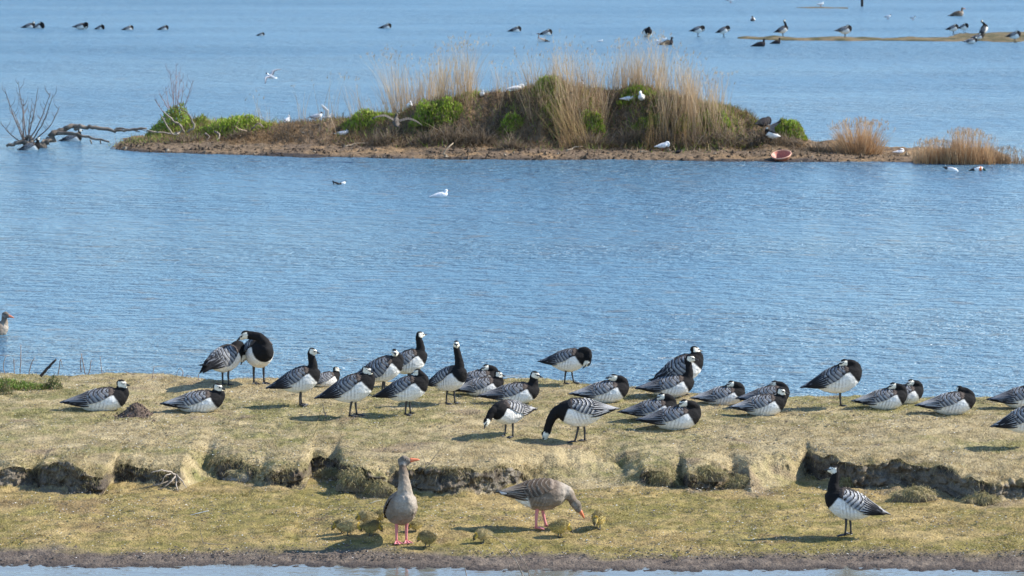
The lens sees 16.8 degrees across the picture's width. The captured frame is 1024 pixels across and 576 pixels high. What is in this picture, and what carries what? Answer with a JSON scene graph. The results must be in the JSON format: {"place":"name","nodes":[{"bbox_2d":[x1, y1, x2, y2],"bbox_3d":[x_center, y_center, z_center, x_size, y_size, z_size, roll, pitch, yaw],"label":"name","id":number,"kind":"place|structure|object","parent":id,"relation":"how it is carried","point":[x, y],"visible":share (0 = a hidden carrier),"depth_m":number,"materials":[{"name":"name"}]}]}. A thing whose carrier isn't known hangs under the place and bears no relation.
{"place":"outdoors","nodes":[
{"label":"outdoors","id":0,"kind":"place"},
{"bbox_2d":[0,0,1023,575],"bbox_3d":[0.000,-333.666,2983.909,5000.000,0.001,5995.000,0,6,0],"label":"water","id":1,"kind":"structure","parent":0,"point":[792,276],"depth_m":64.78,"materials":[{"name":"liquid"}]},
{"bbox_2d":[0,82,59,145],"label":"bare shrub","id":2,"kind":"object","parent":1,"relation":"on","point":[23,124],"visible":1,"depth_m":82.24,"materials":[{"name":"plant"}]},
{"bbox_2d":[6,123,152,147],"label":"fallen branch","id":3,"kind":"object","parent":1,"relation":"in","point":[45,142],"visible":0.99,"depth_m":82.35,"materials":[{"name":"grey wood"}]},
{"bbox_2d":[737,32,1023,41],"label":"sandbar","id":4,"kind":"structure","parent":1,"relation":"in","point":[995,37],"depth_m":142.96,"materials":[{"name":"sand"}]},
{"bbox_2d":[0,372,1023,572],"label":"bank","id":5,"kind":"structure","parent":0,"point":[886,473],"depth_m":34.04,"materials":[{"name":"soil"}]},
{"bbox_2d":[0,377,51,390],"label":"leafy plant","id":6,"kind":"object","parent":5,"relation":"on","point":[28,385],"visible":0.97,"depth_m":38.37,"materials":[{"name":"green plant"}]},
{"bbox_2d":[60,379,129,410],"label":"barnacle goose","id":7,"kind":"object","parent":5,"relation":"on","point":[109,398],"visible":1,"depth_m":37.06},
{"bbox_2d":[103,402,154,421],"bbox_3d":[-3.974,1.301,36.736,0.677,0.179,0.712,-3,7,-21],"label":"molehill","id":8,"kind":"object","parent":5,"relation":"on","point":[132,410],"visible":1,"depth_m":36.70,"materials":[{"name":"soil"}]},
{"bbox_2d":[159,383,224,411],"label":"barnacle goose","id":9,"kind":"object","parent":5,"relation":"on","point":[206,400],"visible":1,"depth_m":36.89},
{"bbox_2d":[198,340,245,384],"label":"barnacle goose","id":10,"kind":"object","parent":5,"relation":"on","point":[227,358],"visible":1,"depth_m":38.40},
{"bbox_2d":[222,466,253,482],"bbox_3d":[-2.650,1.888,34.716,0.527,0.235,0.368,0,6,0],"label":"clay lump","id":11,"kind":"object","parent":5,"relation":"on","point":[238,475],"visible":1,"depth_m":34.65,"materials":[{"name":"stone"}]},
{"bbox_2d":[236,330,273,384],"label":"barnacle goose","id":12,"kind":"object","parent":5,"relation":"on","point":[258,349],"visible":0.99,"depth_m":38.45},
{"bbox_2d":[265,348,319,406],"bbox_3d":[-2.355,0.955,37.249,0.595,0.631,0.248,-1,7,-8],"label":"barnacle goose","id":13,"kind":"object","parent":5,"relation":"on","point":[300,380],"visible":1,"depth_m":37.19},
{"bbox_2d":[312,467,340,480],"bbox_3d":[-1.823,1.917,34.936,0.448,0.247,0.332,2,7,16],"label":"grass tussock","id":14,"kind":"object","parent":5,"relation":"on","point":[328,473],"depth_m":34.87,"materials":[{"name":"plant"}]},
{"bbox_2d":[315,366,340,386],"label":"barnacle goose","id":15,"kind":"object","parent":5,"relation":"on","point":[328,378],"visible":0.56,"depth_m":38.55},
{"bbox_2d":[314,366,374,416],"bbox_3d":[-1.769,1.091,36.634,0.651,0.539,0.256,0,7,-3],"label":"barnacle goose","id":16,"kind":"object","parent":5,"relation":"on","point":[355,388],"visible":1,"depth_m":36.56},
{"bbox_2d":[337,517,362,535],"bbox_3d":[-1.508,2.202,32.065,0.252,0.178,0.142,0,6,0],"label":"gosling","id":17,"kind":"object","parent":5,"relation":"on","point":[350,526],"visible":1,"depth_m":32.04},
{"bbox_2d":[335,464,377,491],"bbox_3d":[-1.450,1.923,34.102,0.618,0.378,0.464,0,6,0],"label":"grass tussock","id":18,"kind":"object","parent":5,"relation":"on","point":[353,480],"depth_m":34.00,"materials":[{"name":"plant"}]},
{"bbox_2d":[359,519,382,535],"bbox_3d":[-1.306,2.211,32.054,0.205,0.166,0.144,3,7,23],"label":"gosling","id":19,"kind":"object","parent":5,"relation":"on","point":[370,526],"visible":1,"depth_m":32.03},
{"bbox_2d":[360,479,397,497],"bbox_3d":[-1.281,1.988,33.952,0.426,0.259,0.332,0,6,0],"label":"grass tussock","id":20,"kind":"object","parent":5,"relation":"on","point":[380,488],"depth_m":33.88,"materials":[{"name":"plant"}]},
{"bbox_2d":[357,349,403,389],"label":"barnacle goose","id":21,"kind":"object","parent":5,"relation":"on","point":[384,368],"visible":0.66,"depth_m":37.86},
{"bbox_2d":[372,369,428,415],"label":"barnacle goose","id":22,"kind":"object","parent":5,"relation":"on","point":[409,388],"visible":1,"depth_m":36.66},
{"bbox_2d":[383,456,419,544],"bbox_3d":[-1.042,1.925,31.889,0.300,0.816,0.642,-2,7,-18],"label":"greylag goose","id":23,"kind":"object","parent":5,"relation":"on","point":[400,507],"visible":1,"depth_m":31.67},
{"bbox_2d":[399,331,427,375],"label":"barnacle goose","id":24,"kind":"object","parent":5,"relation":"on","point":[416,358],"visible":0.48,"depth_m":38.48},
{"bbox_2d":[416,530,437,546],"bbox_3d":[-0.772,2.286,31.678,0.139,0.167,0.217,-5,8,-36],"label":"gosling","id":25,"kind":"object","parent":5,"relation":"on","point":[427,537],"visible":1,"depth_m":31.65},
{"bbox_2d":[428,340,466,404],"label":"barnacle goose","id":26,"kind":"object","parent":5,"relation":"on","point":[453,378],"visible":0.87,"depth_m":37.26},
{"bbox_2d":[455,371,504,396],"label":"barnacle goose","id":27,"kind":"object","parent":5,"relation":"on","point":[477,386],"visible":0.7,"depth_m":37.94},
{"bbox_2d":[465,364,497,382],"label":"barnacle goose","id":28,"kind":"object","parent":5,"relation":"on","point":[485,370],"visible":0.48,"depth_m":38.29},
{"bbox_2d":[473,528,492,543],"bbox_3d":[-0.262,2.269,31.850,0.227,0.157,0.127,-4,7,-30],"label":"gosling","id":29,"kind":"object","parent":5,"relation":"on","point":[482,534],"visible":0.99,"depth_m":31.81},
{"bbox_2d":[477,371,542,403],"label":"barnacle goose","id":30,"kind":"object","parent":5,"relation":"on","point":[524,392],"visible":0.92,"depth_m":37.41},
{"bbox_2d":[483,399,536,437],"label":"barnacle goose","id":31,"kind":"object","parent":5,"relation":"on","point":[506,412],"visible":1,"depth_m":35.55},
{"bbox_2d":[0,373,1023,556],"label":"straw tufts","id":32,"kind":"object","parent":5,"relation":"on","point":[33,422],"visible":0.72,"depth_m":34.80,"materials":[{"name":"beige plant"}]},
{"bbox_2d":[0,371,1023,559],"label":"dark crumbs","id":33,"kind":"object","parent":5,"relation":"on","point":[497,464],"visible":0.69,"depth_m":34.36,"materials":[{"name":"soil"}]},
{"bbox_2d":[1,371,1022,557],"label":"down and droppings","id":34,"kind":"object","parent":5,"relation":"on","point":[489,458],"visible":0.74,"depth_m":34.39,"materials":[{"name":"white"}]},
{"bbox_2d":[2,448,1022,496],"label":"hanging grass","id":35,"kind":"structure","parent":5,"relation":"on","point":[301,467],"depth_m":34.36,"materials":[{"name":"plant"}]},
{"bbox_2d":[1,540,1023,560],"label":"mud clods","id":36,"kind":"object","parent":5,"relation":"on","point":[502,552],"visible":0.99,"depth_m":31.42,"materials":[{"name":"soil"}]},
{"bbox_2d":[494,478,584,529],"bbox_3d":[0.257,2.011,32.392,0.846,0.475,0.293,0,7,-4],"label":"greylag goose","id":37,"kind":"object","parent":5,"relation":"on","point":[542,495],"visible":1,"depth_m":32.30},
{"bbox_2d":[547,518,572,537],"bbox_3d":[0.441,2.217,32.108,0.206,0.184,0.174,6,9,43],"label":"gosling","id":38,"kind":"object","parent":5,"relation":"on","point":[560,526],"visible":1,"depth_m":32.08},
{"bbox_2d":[537,347,591,383],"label":"barnacle goose","id":39,"kind":"object","parent":5,"relation":"on","point":[571,360],"visible":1,"depth_m":38.58},
{"bbox_2d":[542,397,619,442],"bbox_3d":[0.706,1.363,35.563,0.807,0.486,0.281,0,7,4],"label":"barnacle goose","id":40,"kind":"object","parent":5,"relation":"on","point":[577,412],"visible":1,"depth_m":35.47},
{"bbox_2d":[568,374,628,402],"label":"barnacle goose","id":41,"kind":"object","parent":5,"relation":"on","point":[614,388],"visible":0.98,"depth_m":37.44},
{"bbox_2d":[617,393,676,417],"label":"barnacle goose","id":42,"kind":"object","parent":5,"relation":"on","point":[660,401],"visible":0.8,"depth_m":36.41},
{"bbox_2d":[647,470,681,487],"bbox_3d":[1.518,1.932,34.392,0.424,0.273,0.347,0,6,0],"label":"grass tussock","id":43,"kind":"object","parent":5,"relation":"on","point":[665,478],"depth_m":34.35,"materials":[{"name":"plant"}]},
{"bbox_2d":[635,354,698,397],"bbox_3d":[1.675,0.963,37.722,0.702,0.483,0.308,-1,7,-6],"label":"barnacle goose","id":44,"kind":"object","parent":5,"relation":"on","point":[677,385],"visible":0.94,"depth_m":37.64},
{"bbox_2d":[635,399,700,429],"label":"barnacle goose","id":45,"kind":"object","parent":5,"relation":"on","point":[684,414],"visible":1,"depth_m":36.00},
{"bbox_2d":[648,346,703,395],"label":"barnacle goose","id":46,"kind":"object","parent":5,"relation":"on","point":[676,365],"visible":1,"depth_m":37.76},
{"bbox_2d":[693,462,731,482],"bbox_3d":[1.981,1.865,34.369,0.462,0.294,0.396,0,6,0],"label":"grass tussock","id":47,"kind":"object","parent":5,"relation":"on","point":[711,473],"depth_m":34.28,"materials":[{"name":"plant"}]},
{"bbox_2d":[689,380,744,405],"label":"barnacle goose","id":48,"kind":"object","parent":5,"relation":"on","point":[729,392],"visible":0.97,"depth_m":37.26},
{"bbox_2d":[722,473,759,488],"bbox_3d":[2.276,1.977,34.354,0.463,0.305,0.407,0,6,0],"label":"grass tussock","id":49,"kind":"object","parent":5,"relation":"on","point":[739,481],"depth_m":34.27,"materials":[{"name":"plant"}]},
{"bbox_2d":[728,387,787,415],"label":"barnacle goose","id":50,"kind":"object","parent":5,"relation":"on","point":[769,404],"visible":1,"depth_m":36.59},
{"bbox_2d":[735,380,789,400],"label":"barnacle goose","id":51,"kind":"object","parent":5,"relation":"on","point":[772,386],"visible":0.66,"depth_m":37.02},
{"bbox_2d":[800,359,861,406],"bbox_3d":[3.395,1.012,36.933,0.673,0.526,0.260,0,7,-3],"label":"barnacle goose","id":52,"kind":"object","parent":5,"relation":"on","point":[843,375],"visible":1,"depth_m":36.85},
{"bbox_2d":[824,466,890,536],"bbox_3d":[3.190,1.969,32.024,0.622,0.653,0.257,1,7,9],"label":"barnacle goose","id":53,"kind":"object","parent":5,"relation":"on","point":[846,504],"visible":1,"depth_m":31.96},
{"bbox_2d":[850,382,907,409],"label":"barnacle goose","id":54,"kind":"object","parent":5,"relation":"on","point":[893,395],"visible":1,"depth_m":36.84},
{"bbox_2d":[902,379,923,403],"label":"barnacle goose","id":55,"kind":"object","parent":5,"relation":"on","point":[915,390],"visible":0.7,"depth_m":37.15},
{"bbox_2d":[888,483,938,502],"bbox_3d":[3.883,2.030,33.612,0.600,0.272,0.439,0,6,0],"label":"grass tussock","id":56,"kind":"object","parent":5,"relation":"on","point":[916,494],"depth_m":33.53,"materials":[{"name":"plant"}]},
{"bbox_2d":[915,386,975,414],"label":"barnacle goose","id":57,"kind":"object","parent":5,"relation":"on","point":[961,400],"visible":1,"depth_m":36.52},
{"bbox_2d":[960,488,1005,506],"bbox_3d":[4.549,2.065,33.431,0.536,0.276,0.434,0,6,0],"label":"grass tussock","id":58,"kind":"object","parent":5,"relation":"on","point":[983,499],"depth_m":33.35,"materials":[{"name":"plant"}]},
{"bbox_2d":[985,385,1023,408],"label":"barnacle goose","id":59,"kind":"object","parent":5,"relation":"on","point":[1013,398],"visible":0.96,"depth_m":36.88},
{"bbox_2d":[989,406,1023,433],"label":"barnacle goose","id":60,"kind":"object","parent":5,"relation":"on","point":[1013,421],"visible":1,"depth_m":34.80},
{"bbox_2d":[113,83,1011,164],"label":"island","id":61,"kind":"structure","parent":0,"point":[414,152],"depth_m":80.47,"materials":[{"name":"soil"}]},
{"bbox_2d":[147,109,194,135],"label":"dead root","id":62,"kind":"object","parent":61,"relation":"on","point":[180,125],"visible":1,"depth_m":82.56,"materials":[{"name":"grey wood"}]},
{"bbox_2d":[154,64,193,124],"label":"bare shrub","id":63,"kind":"object","parent":61,"relation":"on","point":[173,93],"visible":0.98,"depth_m":83.63,"materials":[{"name":"plant"}]},
{"bbox_2d":[95,116,256,147],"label":"sprigs","id":64,"kind":"object","parent":61,"relation":"on","point":[143,138],"visible":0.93,"depth_m":82.77,"materials":[{"name":"brown plant"}]},
{"bbox_2d":[144,102,212,137],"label":"green tussock","id":65,"kind":"object","parent":61,"relation":"on","point":[158,127],"visible":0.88,"depth_m":83.41,"materials":[{"name":"green plant"}]},
{"bbox_2d":[157,128,217,142],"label":"dry scrub","id":66,"kind":"object","parent":61,"relation":"on","point":[188,138],"visible":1,"depth_m":82.05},
{"bbox_2d":[198,112,272,135],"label":"green tussock","id":67,"kind":"object","parent":61,"relation":"on","point":[239,121],"visible":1,"depth_m":82.55,"materials":[{"name":"green plant"}]},
{"bbox_2d":[305,99,420,145],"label":"sprigs","id":68,"kind":"object","parent":61,"relation":"on","point":[363,125],"visible":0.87,"depth_m":81.63,"materials":[{"name":"brown plant"}]},
{"bbox_2d":[340,108,394,130],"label":"green tussock","id":69,"kind":"object","parent":61,"relation":"on","point":[361,116],"visible":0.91,"depth_m":81.80,"materials":[{"name":"green plant"}]},
{"bbox_2d":[357,121,406,146],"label":"dry scrub","id":70,"kind":"object","parent":61,"relation":"on","point":[378,138],"visible":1,"depth_m":80.66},
{"bbox_2d":[360,44,414,113],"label":"reed clump","id":71,"kind":"object","parent":61,"relation":"on","point":[398,98],"visible":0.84,"depth_m":82.84,"materials":[{"name":"plant"}]},
{"bbox_2d":[399,53,454,107],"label":"reed clump","id":72,"kind":"object","parent":61,"relation":"on","point":[430,90],"visible":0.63,"depth_m":82.79,"materials":[{"name":"plant"}]},
{"bbox_2d":[401,126,452,149],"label":"dry scrub","id":73,"kind":"object","parent":61,"relation":"on","point":[425,140],"visible":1,"depth_m":80.42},
{"bbox_2d":[354,90,500,148],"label":"sprigs","id":74,"kind":"object","parent":61,"relation":"on","point":[434,122],"visible":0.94,"depth_m":80.96,"materials":[{"name":"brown plant"}]},
{"bbox_2d":[408,96,462,129],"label":"green tussock","id":75,"kind":"object","parent":61,"relation":"on","point":[434,106],"visible":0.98,"depth_m":80.94,"materials":[{"name":"green plant"}]},
{"bbox_2d":[426,115,481,145],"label":"dry scrub","id":76,"kind":"object","parent":61,"relation":"on","point":[450,138],"visible":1,"depth_m":80.44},
{"bbox_2d":[430,32,498,106],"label":"reed clump","id":77,"kind":"object","parent":61,"relation":"on","point":[458,84],"visible":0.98,"depth_m":81.47,"materials":[{"name":"plant"}]},
{"bbox_2d":[157,74,807,149],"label":"dry grass","id":78,"kind":"structure","parent":61,"relation":"on","point":[315,120],"depth_m":81.02,"materials":[{"name":"plant"}]},
{"bbox_2d":[456,121,510,144],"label":"dry scrub","id":79,"kind":"object","parent":61,"relation":"on","point":[484,139],"visible":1,"depth_m":80.41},
{"bbox_2d":[474,128,541,150],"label":"dry scrub","id":80,"kind":"object","parent":61,"relation":"on","point":[510,146],"visible":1,"depth_m":79.77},
{"bbox_2d":[497,111,524,135],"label":"green tussock","id":81,"kind":"object","parent":61,"relation":"on","point":[511,117],"visible":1,"depth_m":80.75,"materials":[{"name":"green plant"}]},
{"bbox_2d":[505,47,548,122],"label":"reed clump","id":82,"kind":"object","parent":61,"relation":"on","point":[529,79],"visible":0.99,"depth_m":80.95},
{"bbox_2d":[269,73,785,150],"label":"dead twigs","id":83,"kind":"object","parent":61,"relation":"on","point":[302,125],"visible":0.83,"depth_m":80.96,"materials":[{"name":"plant"}]},
{"bbox_2d":[532,74,565,101],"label":"green tussock","id":84,"kind":"object","parent":61,"relation":"on","point":[544,85],"visible":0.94,"depth_m":80.95,"materials":[{"name":"green plant"}]},
{"bbox_2d":[536,46,566,120],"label":"reed clump","id":85,"kind":"object","parent":61,"relation":"on","point":[553,72],"visible":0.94,"depth_m":80.89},
{"bbox_2d":[524,79,591,149],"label":"reed clump","id":86,"kind":"object","parent":61,"relation":"on","point":[568,125],"visible":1,"depth_m":80.01,"materials":[{"name":"plant"}]},
{"bbox_2d":[106,89,1011,157],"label":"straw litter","id":87,"kind":"object","parent":61,"relation":"on","point":[903,154],"visible":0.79,"depth_m":80.40,"materials":[{"name":"plant"}]},
{"bbox_2d":[110,119,1012,163],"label":"beach clods","id":88,"kind":"object","parent":61,"relation":"on","point":[124,147],"visible":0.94,"depth_m":79.50,"materials":[{"name":"soil"}]},
{"bbox_2d":[537,33,592,131],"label":"reed clump","id":89,"kind":"object","parent":61,"relation":"on","point":[575,86],"visible":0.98,"depth_m":80.72,"materials":[{"name":"plant"}]},
{"bbox_2d":[565,127,618,148],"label":"dry scrub","id":90,"kind":"object","parent":61,"relation":"on","point":[593,141],"visible":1,"depth_m":80.17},
{"bbox_2d":[580,109,606,132],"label":"green tussock","id":91,"kind":"object","parent":61,"relation":"on","point":[590,119],"visible":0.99,"depth_m":80.66,"materials":[{"name":"green plant"}]},
{"bbox_2d":[568,47,621,131],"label":"reed clump","id":92,"kind":"object","parent":61,"relation":"on","point":[590,73],"visible":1,"depth_m":81.01,"materials":[{"name":"plant"}]},
{"bbox_2d":[568,79,626,152],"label":"sprigs","id":93,"kind":"object","parent":61,"relation":"on","point":[594,124],"visible":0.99,"depth_m":80.80,"materials":[{"name":"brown plant"}]},
{"bbox_2d":[595,38,654,91],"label":"reed clump","id":94,"kind":"object","parent":61,"relation":"on","point":[624,82],"visible":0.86,"depth_m":82.03,"materials":[{"name":"plant"}]},
{"bbox_2d":[599,113,659,147],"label":"dry scrub","id":95,"kind":"object","parent":61,"relation":"on","point":[626,138],"visible":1,"depth_m":80.28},
{"bbox_2d":[616,83,656,104],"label":"green tussock","id":96,"kind":"object","parent":61,"relation":"on","point":[637,88],"visible":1,"depth_m":81.14,"materials":[{"name":"green plant"}]},
{"bbox_2d":[611,83,682,151],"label":"sprigs","id":97,"kind":"object","parent":61,"relation":"on","point":[646,115],"visible":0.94,"depth_m":80.72,"materials":[{"name":"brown plant"}]},
{"bbox_2d":[631,110,664,131],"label":"green tussock","id":98,"kind":"object","parent":61,"relation":"on","point":[643,121],"visible":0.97,"depth_m":80.53,"materials":[{"name":"green plant"}]},
{"bbox_2d":[537,83,765,148],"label":"green undergrowth","id":99,"kind":"object","parent":61,"relation":"on","point":[706,132],"visible":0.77,"depth_m":80.64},
{"bbox_2d":[624,29,681,92],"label":"reed clump","id":100,"kind":"object","parent":61,"relation":"on","point":[638,79],"visible":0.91,"depth_m":81.53,"materials":[{"name":"plant"}]},
{"bbox_2d":[637,117,690,149],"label":"dry scrub","id":101,"kind":"object","parent":61,"relation":"on","point":[662,139],"visible":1,"depth_m":80.01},
{"bbox_2d":[639,89,699,150],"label":"reed clump","id":102,"kind":"object","parent":61,"relation":"on","point":[669,137],"visible":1,"depth_m":79.86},
{"bbox_2d":[640,40,707,140],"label":"reed clump","id":103,"kind":"object","parent":61,"relation":"on","point":[683,86],"visible":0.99,"depth_m":80.19,"materials":[{"name":"plant"}]},
{"bbox_2d":[666,126,728,149],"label":"dry scrub","id":104,"kind":"object","parent":61,"relation":"on","point":[694,136],"visible":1,"depth_m":79.67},
{"bbox_2d":[679,63,738,140],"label":"reed clump","id":105,"kind":"object","parent":61,"relation":"on","point":[708,101],"visible":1,"depth_m":80.09,"materials":[{"name":"plant"}]},
{"bbox_2d":[675,95,751,152],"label":"sprigs","id":106,"kind":"object","parent":61,"relation":"on","point":[733,117],"visible":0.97,"depth_m":80.13,"materials":[{"name":"brown plant"}]},
{"bbox_2d":[697,108,731,130],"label":"green tussock","id":107,"kind":"object","parent":61,"relation":"on","point":[703,121],"visible":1,"depth_m":80.21,"materials":[{"name":"green plant"}]},
{"bbox_2d":[700,118,756,149],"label":"dry scrub","id":108,"kind":"object","parent":61,"relation":"on","point":[731,140],"visible":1,"depth_m":79.73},
{"bbox_2d":[734,121,780,147],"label":"dry scrub","id":109,"kind":"object","parent":61,"relation":"on","point":[763,136],"visible":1,"depth_m":79.79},
{"bbox_2d":[759,129,821,146],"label":"dry scrub","id":110,"kind":"object","parent":61,"relation":"on","point":[787,140],"visible":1,"depth_m":79.78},
{"bbox_2d":[774,115,808,140],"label":"green tussock","id":111,"kind":"object","parent":61,"relation":"on","point":[791,126],"visible":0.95,"depth_m":80.34,"materials":[{"name":"green plant"}]},
{"bbox_2d":[822,116,894,154],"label":"grass tuft","id":112,"kind":"object","parent":61,"relation":"on","point":[865,141],"visible":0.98,"depth_m":79.18,"materials":[{"name":"plant"}]},
{"bbox_2d":[908,136,957,163],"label":"reed bed","id":113,"kind":"object","parent":61,"relation":"on","point":[932,153],"visible":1,"depth_m":77.40,"materials":[{"name":"plant"}]},
{"bbox_2d":[941,126,998,164],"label":"reed bed","id":114,"kind":"object","parent":61,"relation":"on","point":[961,152],"visible":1,"depth_m":77.24,"materials":[{"name":"plant"}]},
{"bbox_2d":[992,145,1023,163],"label":"grass tuft","id":115,"kind":"object","parent":61,"relation":"on","point":[999,158],"visible":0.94,"depth_m":77.42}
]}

